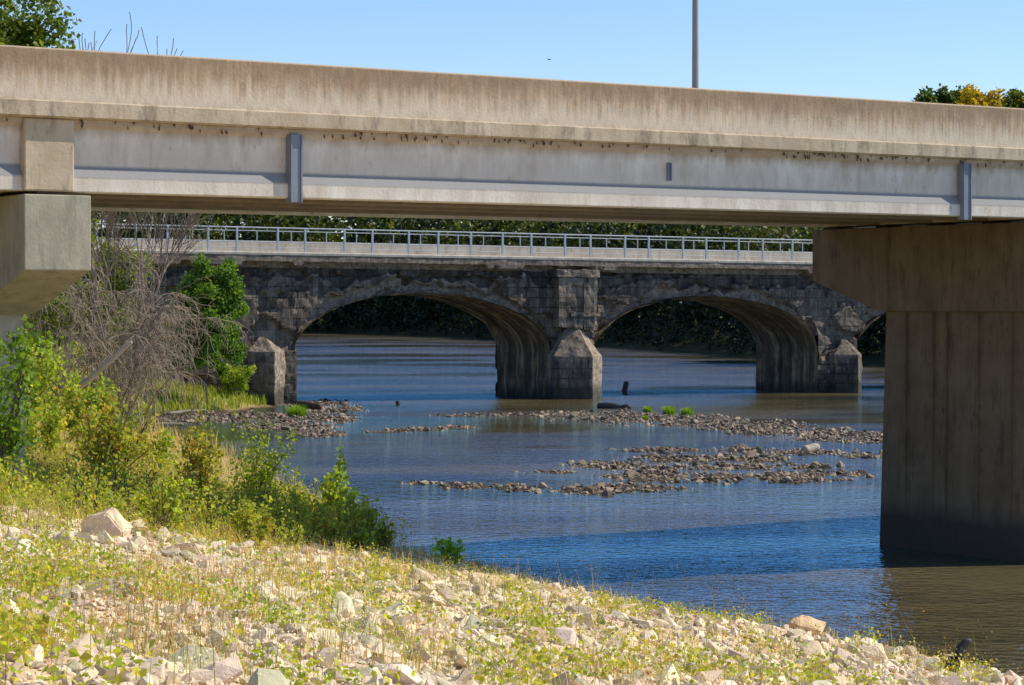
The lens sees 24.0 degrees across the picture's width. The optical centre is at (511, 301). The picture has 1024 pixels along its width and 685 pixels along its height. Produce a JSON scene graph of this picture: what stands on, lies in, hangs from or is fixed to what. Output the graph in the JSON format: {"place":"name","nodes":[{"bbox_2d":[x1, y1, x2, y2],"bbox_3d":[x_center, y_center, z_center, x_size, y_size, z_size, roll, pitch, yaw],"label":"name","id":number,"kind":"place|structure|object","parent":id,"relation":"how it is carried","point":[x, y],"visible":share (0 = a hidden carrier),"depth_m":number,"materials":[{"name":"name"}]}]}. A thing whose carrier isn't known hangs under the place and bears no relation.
{"place":"outdoors","nodes":[
{"label":"outdoors","id":0,"kind":"place"},
{"bbox_2d":[0,303,958,684],"bbox_3d":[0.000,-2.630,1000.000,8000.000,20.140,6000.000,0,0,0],"label":"ground","id":1,"kind":"structure","parent":0,"point":[688,345],"depth_m":105.14,"materials":[{"name":"stone"}]},
{"bbox_2d":[0,473,21,506],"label":"weed plant","id":2,"kind":"object","parent":1,"relation":"on","point":[13,478],"visible":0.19,"depth_m":44.14,"materials":[{"name":"green plant"}]},
{"bbox_2d":[0,450,31,485],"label":"weed plant","id":3,"kind":"object","parent":1,"relation":"on","point":[11,463],"visible":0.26,"depth_m":47.12,"materials":[{"name":"green plant"}]},
{"bbox_2d":[23,314,40,367],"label":"shrub","id":4,"kind":"object","parent":1,"relation":"on","point":[35,354],"visible":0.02,"depth_m":104.26,"materials":[{"name":"green plant"}]},
{"bbox_2d":[0,317,63,478],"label":"shrub","id":5,"kind":"object","parent":1,"relation":"on","point":[10,438],"visible":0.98,"depth_m":49.03,"materials":[{"name":"green plant"}]},
{"bbox_2d":[20,480,48,504],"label":"weed plant","id":6,"kind":"object","parent":1,"relation":"on","point":[45,483],"visible":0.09,"depth_m":48.97,"materials":[{"name":"green plant"}]},
{"bbox_2d":[0,0,81,48],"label":"tree","id":7,"kind":"object","parent":1,"relation":"on","point":[14,31],"visible":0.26,"depth_m":91.51,"materials":[{"name":"green plant"}]},
{"bbox_2d":[23,333,68,430],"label":"shrub","id":8,"kind":"object","parent":1,"relation":"on","point":[51,365],"visible":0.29,"depth_m":100.99,"materials":[{"name":"green plant"}]},
{"bbox_2d":[23,314,74,370],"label":"shrub","id":9,"kind":"object","parent":1,"relation":"on","point":[28,331],"visible":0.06,"depth_m":159.06,"materials":[{"name":"green plant"}]},
{"bbox_2d":[24,384,74,460],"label":"shrub","id":10,"kind":"object","parent":1,"relation":"on","point":[50,432],"visible":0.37,"depth_m":75.00,"materials":[{"name":"green plant"}]},
{"bbox_2d":[24,336,93,412],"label":"shrub","id":11,"kind":"object","parent":1,"relation":"on","point":[76,374],"visible":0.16,"depth_m":129.26,"materials":[{"name":"green plant"}]},
{"bbox_2d":[47,445,79,498],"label":"weed plant","id":12,"kind":"object","parent":1,"relation":"on","point":[59,473],"visible":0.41,"depth_m":50.62,"materials":[{"name":"green plant"}]},
{"bbox_2d":[53,492,77,517],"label":"weed plant","id":13,"kind":"object","parent":1,"relation":"on","point":[65,501],"visible":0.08,"depth_m":46.73,"materials":[{"name":"green plant"}]},
{"bbox_2d":[46,370,120,440],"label":"shrub","id":14,"kind":"object","parent":1,"relation":"on","point":[89,395],"visible":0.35,"depth_m":98.58,"materials":[{"name":"green plant"}]},
{"bbox_2d":[56,452,110,518],"bbox_3d":[-8.279,3.712,46.392,1.073,1.604,0.643,0,0,0],"label":"weed plant","id":15,"kind":"object","parent":1,"relation":"on","point":[84,488],"visible":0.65,"depth_m":46.45,"materials":[{"name":"green plant"}]},
{"bbox_2d":[41,341,132,426],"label":"driftwood log","id":16,"kind":"object","parent":1,"relation":"on","point":[101,368],"visible":0.72,"depth_m":103.16,"materials":[{"name":"grey wood"}]},
{"bbox_2d":[23,213,152,380],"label":"tree","id":17,"kind":"object","parent":1,"relation":"on","point":[120,284],"visible":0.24,"depth_m":138.81,"materials":[{"name":"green plant"}]},
{"bbox_2d":[83,473,108,511],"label":"weed plant","id":18,"kind":"object","parent":1,"relation":"on","point":[95,483],"visible":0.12,"depth_m":51.04,"materials":[{"name":"green plant"}]},
{"bbox_2d":[68,402,125,449],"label":"shrub","id":19,"kind":"object","parent":1,"relation":"on","point":[73,429],"visible":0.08,"depth_m":92.31,"materials":[{"name":"green plant"}]},
{"bbox_2d":[47,381,161,481],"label":"shrub","id":20,"kind":"object","parent":1,"relation":"on","point":[116,437],"visible":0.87,"depth_m":65.95,"materials":[{"name":"green plant"}]},
{"bbox_2d":[76,362,134,409],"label":"shrub","id":21,"kind":"object","parent":1,"relation":"on","point":[121,396],"visible":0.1,"depth_m":119.36,"materials":[{"name":"green plant"}]},
{"bbox_2d":[80,507,132,538],"bbox_3d":[-6.750,3.767,40.010,0.877,0.709,0.546,0,0,0],"label":"boulder","id":22,"kind":"object","parent":1,"relation":"on","point":[112,521],"visible":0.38,"depth_m":39.84,"materials":[{"name":"stone"}]},
{"bbox_2d":[82,446,131,497],"bbox_3d":[-9.002,4.074,53.799,1.017,1.796,1.651,0,0,-36],"label":"weed plant","id":23,"kind":"object","parent":1,"relation":"on","point":[115,472],"visible":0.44,"depth_m":53.56,"materials":[{"name":"green plant"}]},
{"bbox_2d":[79,29,144,366],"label":"tree","id":24,"kind":"object","parent":1,"relation":"on","point":[115,238],"visible":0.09,"depth_m":122.33,"materials":[{"name":"plant"}]},
{"bbox_2d":[102,488,127,513],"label":"weed plant","id":25,"kind":"object","parent":1,"relation":"on","point":[118,499],"visible":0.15,"depth_m":48.38,"materials":[{"name":"green plant"}]},
{"bbox_2d":[25,250,222,428],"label":"dead shrub","id":26,"kind":"object","parent":1,"relation":"on","point":[142,381],"visible":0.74,"depth_m":107.95,"materials":[{"name":"plant"}]},
{"bbox_2d":[37,243,218,426],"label":"dead shrub","id":27,"kind":"object","parent":1,"relation":"on","point":[157,318],"visible":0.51,"depth_m":110.40,"materials":[{"name":"plant"}]},
{"bbox_2d":[101,475,154,519],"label":"weed plant","id":28,"kind":"object","parent":1,"relation":"on","point":[128,503],"visible":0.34,"depth_m":50.24,"materials":[{"name":"green plant"}]},
{"bbox_2d":[31,240,230,393],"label":"dead shrub","id":29,"kind":"object","parent":1,"relation":"on","point":[135,290],"visible":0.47,"depth_m":114.42,"materials":[{"name":"plant"}]},
{"bbox_2d":[116,380,146,424],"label":"shrub","id":30,"kind":"object","parent":1,"relation":"on","point":[141,411],"visible":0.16,"depth_m":130.77,"materials":[{"name":"green plant"}]},
{"bbox_2d":[117,457,158,513],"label":"weed plant","id":31,"kind":"object","parent":1,"relation":"on","point":[129,468],"visible":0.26,"depth_m":53.77,"materials":[{"name":"green plant"}]},
{"bbox_2d":[23,243,253,436],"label":"dead shrub","id":32,"kind":"object","parent":1,"relation":"on","point":[178,371],"visible":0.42,"depth_m":114.86,"materials":[{"name":"plant"}]},
{"bbox_2d":[129,482,173,528],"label":"weed plant","id":33,"kind":"object","parent":1,"relation":"on","point":[155,487],"visible":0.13,"depth_m":49.74,"materials":[{"name":"green plant"}]},
{"bbox_2d":[36,370,267,417],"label":"bank grass","id":34,"kind":"structure","parent":1,"relation":"on","point":[244,398],"depth_m":159.90,"materials":[{"name":"green plant"}]},
{"bbox_2d":[123,426,180,479],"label":"shrub","id":35,"kind":"object","parent":1,"relation":"on","point":[163,443],"visible":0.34,"depth_m":79.84,"materials":[{"name":"green plant"}]},
{"bbox_2d":[88,12,226,431],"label":"tree","id":36,"kind":"object","parent":1,"relation":"on","point":[190,225],"visible":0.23,"depth_m":121.26,"materials":[{"name":"plant"}]},
{"bbox_2d":[136,464,182,512],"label":"weed plant","id":37,"kind":"object","parent":1,"relation":"on","point":[155,473],"visible":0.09,"depth_m":54.38,"materials":[{"name":"green plant"}]},
{"bbox_2d":[142,471,183,532],"bbox_3d":[-6.720,4.077,46.818,0.660,1.580,1.172,0,0,-41],"label":"weed plant","id":38,"kind":"object","parent":1,"relation":"on","point":[177,514],"visible":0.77,"depth_m":46.73,"materials":[{"name":"green plant"}]},
{"bbox_2d":[148,422,183,426],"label":"driftwood log","id":39,"kind":"object","parent":1,"relation":"on","point":[172,424],"visible":0.56,"depth_m":140.31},
{"bbox_2d":[146,471,192,531],"bbox_3d":[-6.654,4.032,46.595,0.944,1.602,0.991,0,0,0],"label":"weed plant","id":40,"kind":"object","parent":1,"relation":"on","point":[156,499],"visible":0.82,"depth_m":46.59,"materials":[{"name":"green plant"}]},
{"bbox_2d":[173,464,198,513],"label":"weed plant","id":41,"kind":"object","parent":1,"relation":"on","point":[183,500],"visible":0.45,"depth_m":53.32,"materials":[{"name":"green plant"}]},
{"bbox_2d":[167,403,205,414],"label":"driftwood log","id":42,"kind":"object","parent":1,"relation":"on","point":[177,412],"visible":0.88,"depth_m":149.08,"materials":[{"name":"wood"}]},
{"bbox_2d":[174,543,206,555],"bbox_3d":[-5.278,4.133,39.517,0.522,0.382,0.464,0,0,26],"label":"boulder","id":43,"kind":"object","parent":1,"relation":"on","point":[192,546],"visible":0.35,"depth_m":39.33,"materials":[{"name":"stone"}]},
{"bbox_2d":[172,508,209,534],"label":"weed plant","id":44,"kind":"object","parent":1,"relation":"on","point":[188,517],"visible":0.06,"depth_m":51.60,"materials":[{"name":"green plant"}]},
{"bbox_2d":[169,464,224,516],"bbox_3d":[-7.248,4.566,55.324,1.371,1.669,0.972,0,0,0],"label":"weed plant","id":45,"kind":"object","parent":1,"relation":"on","point":[217,486],"visible":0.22,"depth_m":55.30,"materials":[{"name":"green plant"}]},
{"bbox_2d":[168,409,232,501],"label":"shrub","id":46,"kind":"object","parent":1,"relation":"on","point":[200,457],"visible":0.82,"depth_m":67.84,"materials":[{"name":"green plant"}]},
{"bbox_2d":[0,435,415,552],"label":"tall weeds","id":47,"kind":"object","parent":1,"relation":"on","point":[12,492],"visible":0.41,"depth_m":53.25,"materials":[{"name":"green plant"}]},
{"bbox_2d":[168,252,249,406],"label":"tree","id":48,"kind":"object","parent":1,"relation":"on","point":[225,282],"visible":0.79,"depth_m":156.81,"materials":[{"name":"green plant"}]},
{"bbox_2d":[189,473,229,536],"bbox_3d":[-6.327,4.337,49.919,0.962,1.615,0.531,0,0,-34],"label":"weed plant","id":49,"kind":"object","parent":1,"relation":"on","point":[206,512],"visible":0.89,"depth_m":49.90,"materials":[{"name":"green plant"}]},
{"bbox_2d":[216,489,249,527],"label":"weed plant","id":50,"kind":"object","parent":1,"relation":"on","point":[223,504],"visible":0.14,"depth_m":58.18,"materials":[{"name":"green plant"}]},
{"bbox_2d":[219,362,256,399],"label":"shrub","id":51,"kind":"object","parent":1,"relation":"on","point":[238,378],"visible":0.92,"depth_m":165.74,"materials":[{"name":"green plant"}]},
{"bbox_2d":[227,494,260,541],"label":"weed plant","id":52,"kind":"object","parent":1,"relation":"on","point":[232,521],"visible":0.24,"depth_m":52.73,"materials":[{"name":"green plant"}]},
{"bbox_2d":[230,483,270,510],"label":"weed plant","id":53,"kind":"object","parent":1,"relation":"on","point":[262,492],"visible":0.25,"depth_m":62.61,"materials":[{"name":"green plant"}]},
{"bbox_2d":[229,494,272,545],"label":"weed plant","id":54,"kind":"object","parent":1,"relation":"on","point":[241,511],"visible":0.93,"depth_m":52.15,"materials":[{"name":"green plant"}]},
{"bbox_2d":[239,507,275,545],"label":"weed plant","id":55,"kind":"object","parent":1,"relation":"on","point":[267,527],"visible":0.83,"depth_m":52.19,"materials":[{"name":"green plant"}]},
{"bbox_2d":[0,485,521,684],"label":"wildflowers","id":56,"kind":"object","parent":1,"relation":"on","point":[268,630],"visible":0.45,"depth_m":22.06,"materials":[{"name":"yellow plant"}]},
{"bbox_2d":[222,397,302,506],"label":"shrub","id":57,"kind":"object","parent":1,"relation":"on","point":[268,469],"visible":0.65,"depth_m":69.55,"materials":[{"name":"green plant"}]},
{"bbox_2d":[251,580,274,592],"bbox_3d":[-2.914,3.372,27.980,0.294,0.256,0.272,0,0,26],"label":"boulder","id":58,"kind":"object","parent":1,"relation":"on","point":[269,582],"visible":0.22,"depth_m":27.94,"materials":[{"name":"stone"}]},
{"bbox_2d":[253,472,285,507],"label":"weed plant","id":59,"kind":"object","parent":1,"relation":"on","point":[273,497],"visible":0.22,"depth_m":64.64,"materials":[{"name":"green plant"}]},
{"bbox_2d":[260,481,293,534],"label":"weed plant","id":60,"kind":"object","parent":1,"relation":"on","point":[274,513],"visible":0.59,"depth_m":59.28,"materials":[{"name":"green plant"}]},
{"bbox_2d":[269,521,304,548],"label":"weed plant","id":61,"kind":"object","parent":1,"relation":"on","point":[289,536],"visible":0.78,"depth_m":55.73,"materials":[{"name":"green plant"}]},
{"bbox_2d":[284,404,308,416],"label":"grass tuft","id":62,"kind":"object","parent":1,"relation":"on","point":[299,411],"visible":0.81,"depth_m":151.72,"materials":[{"name":"green plant"}]},
{"bbox_2d":[287,489,307,514],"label":"weed plant","id":63,"kind":"object","parent":1,"relation":"on","point":[295,496],"visible":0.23,"depth_m":67.31,"materials":[{"name":"green plant"}]},
{"bbox_2d":[279,465,318,510],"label":"shrub","id":64,"kind":"object","parent":1,"relation":"on","point":[307,497],"visible":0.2,"depth_m":70.31,"materials":[{"name":"green plant"}]},
{"bbox_2d":[281,480,326,544],"bbox_3d":[-5.086,5.207,58.894,1.191,1.732,0.735,0,0,-25],"label":"weed plant","id":65,"kind":"object","parent":1,"relation":"on","point":[296,516],"visible":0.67,"depth_m":58.99,"materials":[{"name":"green plant"}]},
{"bbox_2d":[297,400,322,409],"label":"driftwood log","id":66,"kind":"object","parent":1,"relation":"on","point":[315,405],"visible":0.87,"depth_m":163.01,"materials":[{"name":"wood"}]},
{"bbox_2d":[308,507,332,545],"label":"weed plant","id":67,"kind":"object","parent":1,"relation":"on","point":[324,526],"visible":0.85,"depth_m":59.12,"materials":[{"name":"green plant"}]},
{"bbox_2d":[312,495,334,524],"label":"weed plant","id":68,"kind":"object","parent":1,"relation":"on","point":[322,507],"visible":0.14,"depth_m":67.17,"materials":[{"name":"green plant"}]},
{"bbox_2d":[311,460,350,520],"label":"shrub","id":69,"kind":"object","parent":1,"relation":"on","point":[333,491],"visible":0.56,"depth_m":70.52,"materials":[{"name":"green plant"}]},
{"bbox_2d":[316,505,347,548],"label":"weed plant","id":70,"kind":"object","parent":1,"relation":"on","point":[341,534],"visible":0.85,"depth_m":59.67,"materials":[{"name":"green plant"}]},
{"bbox_2d":[321,493,355,532],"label":"weed plant","id":71,"kind":"object","parent":1,"relation":"on","point":[339,511],"visible":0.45,"depth_m":65.43,"materials":[{"name":"green plant"}]},
{"bbox_2d":[331,441,360,524],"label":"shrub","id":72,"kind":"object","parent":1,"relation":"on","point":[340,456],"visible":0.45,"depth_m":71.22,"materials":[{"name":"green plant"}]},
{"bbox_2d":[337,508,363,537],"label":"weed plant","id":73,"kind":"object","parent":1,"relation":"on","point":[356,530],"visible":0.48,"depth_m":61.76,"materials":[{"name":"green plant"}]},
{"bbox_2d":[342,528,376,550],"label":"weed plant","id":74,"kind":"object","parent":1,"relation":"on","point":[362,537],"visible":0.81,"depth_m":61.16,"materials":[{"name":"green plant"}]},
{"bbox_2d":[342,492,376,539],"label":"weed plant","id":75,"kind":"object","parent":1,"relation":"on","point":[362,504],"visible":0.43,"depth_m":64.01,"materials":[{"name":"green plant"}]},
{"bbox_2d":[339,487,381,544],"bbox_3d":[-4.012,5.819,63.602,1.172,1.797,0.857,0,0,0],"label":"weed plant","id":76,"kind":"object","parent":1,"relation":"on","point":[372,515],"visible":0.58,"depth_m":63.62,"materials":[{"name":"green plant"}]},
{"bbox_2d":[366,516,388,549],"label":"weed plant","id":77,"kind":"object","parent":1,"relation":"on","point":[380,531],"visible":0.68,"depth_m":64.08,"materials":[{"name":"green plant"}]},
{"bbox_2d":[378,522,396,551],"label":"weed plant","id":78,"kind":"object","parent":1,"relation":"on","point":[388,540],"visible":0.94,"depth_m":63.96,"materials":[{"name":"green plant"}]},
{"bbox_2d":[409,563,436,581],"bbox_3d":[-1.660,5.128,45.000,0.531,0.455,0.414,0,0,34],"label":"boulder","id":79,"kind":"object","parent":1,"relation":"on","point":[423,571],"visible":0.53,"depth_m":44.94,"materials":[{"name":"stone"}]},
{"bbox_2d":[430,536,466,565],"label":"shrub","id":80,"kind":"object","parent":1,"relation":"on","point":[450,549],"visible":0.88,"depth_m":63.50,"materials":[{"name":"green plant"}]},
{"bbox_2d":[23,237,885,404],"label":"arch bridge","id":81,"kind":"structure","parent":1,"relation":"on","point":[549,317],"depth_m":181.14,"materials":[{"name":"stone"}]},
{"bbox_2d":[91,223,811,260],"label":"railing","id":82,"kind":"object","parent":81,"relation":"on","point":[590,248],"visible":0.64,"depth_m":177.89,"materials":[{"name":"metal"}]},
{"bbox_2d":[0,400,933,684],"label":"grass","id":83,"kind":"structure","parent":1,"relation":"on","point":[230,528],"depth_m":38.48,"materials":[{"name":"green plant"}]},
{"bbox_2d":[465,572,502,585],"bbox_3d":[-0.564,5.662,47.491,0.730,0.600,0.696,0,0,-27],"label":"boulder","id":84,"kind":"object","parent":1,"relation":"on","point":[482,575],"visible":0.23,"depth_m":47.45,"materials":[{"name":"stone"}]},
{"bbox_2d":[91,211,885,357],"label":"trees","id":85,"kind":"object","parent":1,"relation":"on","point":[690,317],"visible":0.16,"depth_m":503.03,"materials":[{"name":"green plant"}]},
{"bbox_2d":[0,493,1000,684],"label":"clover weeds","id":86,"kind":"object","parent":1,"relation":"on","point":[15,627],"visible":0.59,"depth_m":25.93,"materials":[{"name":"green plant"}]},
{"bbox_2d":[137,398,882,495],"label":"gravel","id":87,"kind":"structure","parent":1,"relation":"on","point":[325,429],"depth_m":118.26,"materials":[{"name":"gravel"}]},
{"bbox_2d":[680,407,693,414],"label":"grass tuft","id":88,"kind":"object","parent":87,"relation":"on","point":[686,410],"visible":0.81,"depth_m":154.79,"materials":[{"name":"green plant"}]},
{"bbox_2d":[801,443,819,452],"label":"rock","id":89,"kind":"object","parent":87,"relation":"on","point":[814,447],"visible":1,"depth_m":115.47,"materials":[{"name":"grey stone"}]},
{"bbox_2d":[0,499,1020,684],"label":"dry stalks","id":90,"kind":"object","parent":1,"relation":"on","point":[185,620],"visible":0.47,"depth_m":24.18,"materials":[{"name":"beige plant"}]},
{"bbox_2d":[0,45,1023,562],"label":"girder bridge","id":91,"kind":"structure","parent":1,"relation":"on","point":[916,209],"depth_m":58.93,"materials":[{"name":"concrete"}]},
{"bbox_2d":[692,0,698,87],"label":"street lamp","id":92,"kind":"object","parent":91,"relation":"on","point":[695,60],"visible":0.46,"depth_m":71.67,"materials":[{"name":"metal"}]},
{"bbox_2d":[0,505,1023,684],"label":"rubble","id":93,"kind":"object","parent":1,"relation":"on","point":[168,672],"visible":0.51,"depth_m":29.44,"materials":[{"name":"stone"}]},
{"bbox_2d":[597,402,630,408],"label":"driftwood log","id":94,"kind":"object","parent":1,"relation":"on","point":[609,405],"visible":0.81,"depth_m":164.36,"materials":[{"name":"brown wood"}]},
{"bbox_2d":[294,500,986,681],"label":"seed stalks","id":95,"kind":"object","parent":1,"relation":"on","point":[682,599],"visible":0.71,"depth_m":50.38,"materials":[{"name":"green plant"}]},
{"bbox_2d":[662,405,675,413],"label":"grass tuft","id":96,"kind":"object","parent":1,"relation":"on","point":[667,409],"visible":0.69,"depth_m":155.77,"materials":[{"name":"green plant"}]},
{"bbox_2d":[787,615,825,635],"bbox_3d":[6.046,6.684,49.283,0.833,0.503,0.646,0,0,0],"label":"boulder","id":97,"kind":"object","parent":1,"relation":"on","point":[804,622],"visible":0.57,"depth_m":49.13,"materials":[{"name":"stone"}]},
{"bbox_2d":[799,641,829,659],"bbox_3d":[4.961,5.702,39.001,0.644,0.385,0.416,0,0,0],"label":"boulder","id":98,"kind":"object","parent":1,"relation":"on","point":[812,647],"visible":0.55,"depth_m":38.92,"materials":[{"name":"stone"}]},
{"bbox_2d":[859,643,887,660],"bbox_3d":[6.361,6.298,42.508,0.680,0.506,0.496,0,0,12],"label":"boulder","id":99,"kind":"object","parent":1,"relation":"on","point":[873,652],"visible":0.41,"depth_m":42.35,"materials":[{"name":"stone"}]},
{"bbox_2d":[911,83,957,103],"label":"tree","id":100,"kind":"object","parent":1,"relation":"on","point":[943,95],"visible":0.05,"depth_m":288.08,"materials":[{"name":"green plant"}]},
{"bbox_2d":[939,638,971,672],"bbox_3d":[8.032,6.501,43.625,0.575,0.818,0.344,0,0,-20],"label":"stump","id":101,"kind":"object","parent":1,"relation":"on","point":[963,645],"visible":0.64,"depth_m":43.52,"materials":[{"name":"brown wood"}]},
{"bbox_2d":[949,85,985,103],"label":"tree","id":102,"kind":"object","parent":1,"relation":"on","point":[957,95],"depth_m":295.68,"materials":[{"name":"green plant"}]},
{"bbox_2d":[952,83,1005,106],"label":"tree","id":103,"kind":"object","parent":1,"relation":"on","point":[971,95],"visible":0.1,"depth_m":282.66,"materials":[{"name":"yellow plant"}]},
{"bbox_2d":[1002,675,1013,684],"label":"boulder","id":104,"kind":"object","parent":1,"relation":"on","point":[1009,679],"visible":0.59,"depth_m":41.85,"materials":[{"name":"stone"}]},
{"bbox_2d":[1001,88,1023,107],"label":"tree","id":105,"kind":"object","parent":1,"relation":"on","point":[1014,98],"visible":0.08,"depth_m":282.94,"materials":[{"name":"green plant"}]},
{"bbox_2d":[0,0,1023,245],"label":"sky","id":106,"kind":"structure","parent":0,"point":[866,49],"materials":[{"name":"blue"}]},
{"bbox_2d":[126,332,1023,676],"bbox_3d":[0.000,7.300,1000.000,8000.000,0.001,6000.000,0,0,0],"label":"water","id":107,"kind":"structure","parent":0,"point":[814,550],"depth_m":91.02,"materials":[{"name":"liquid"}]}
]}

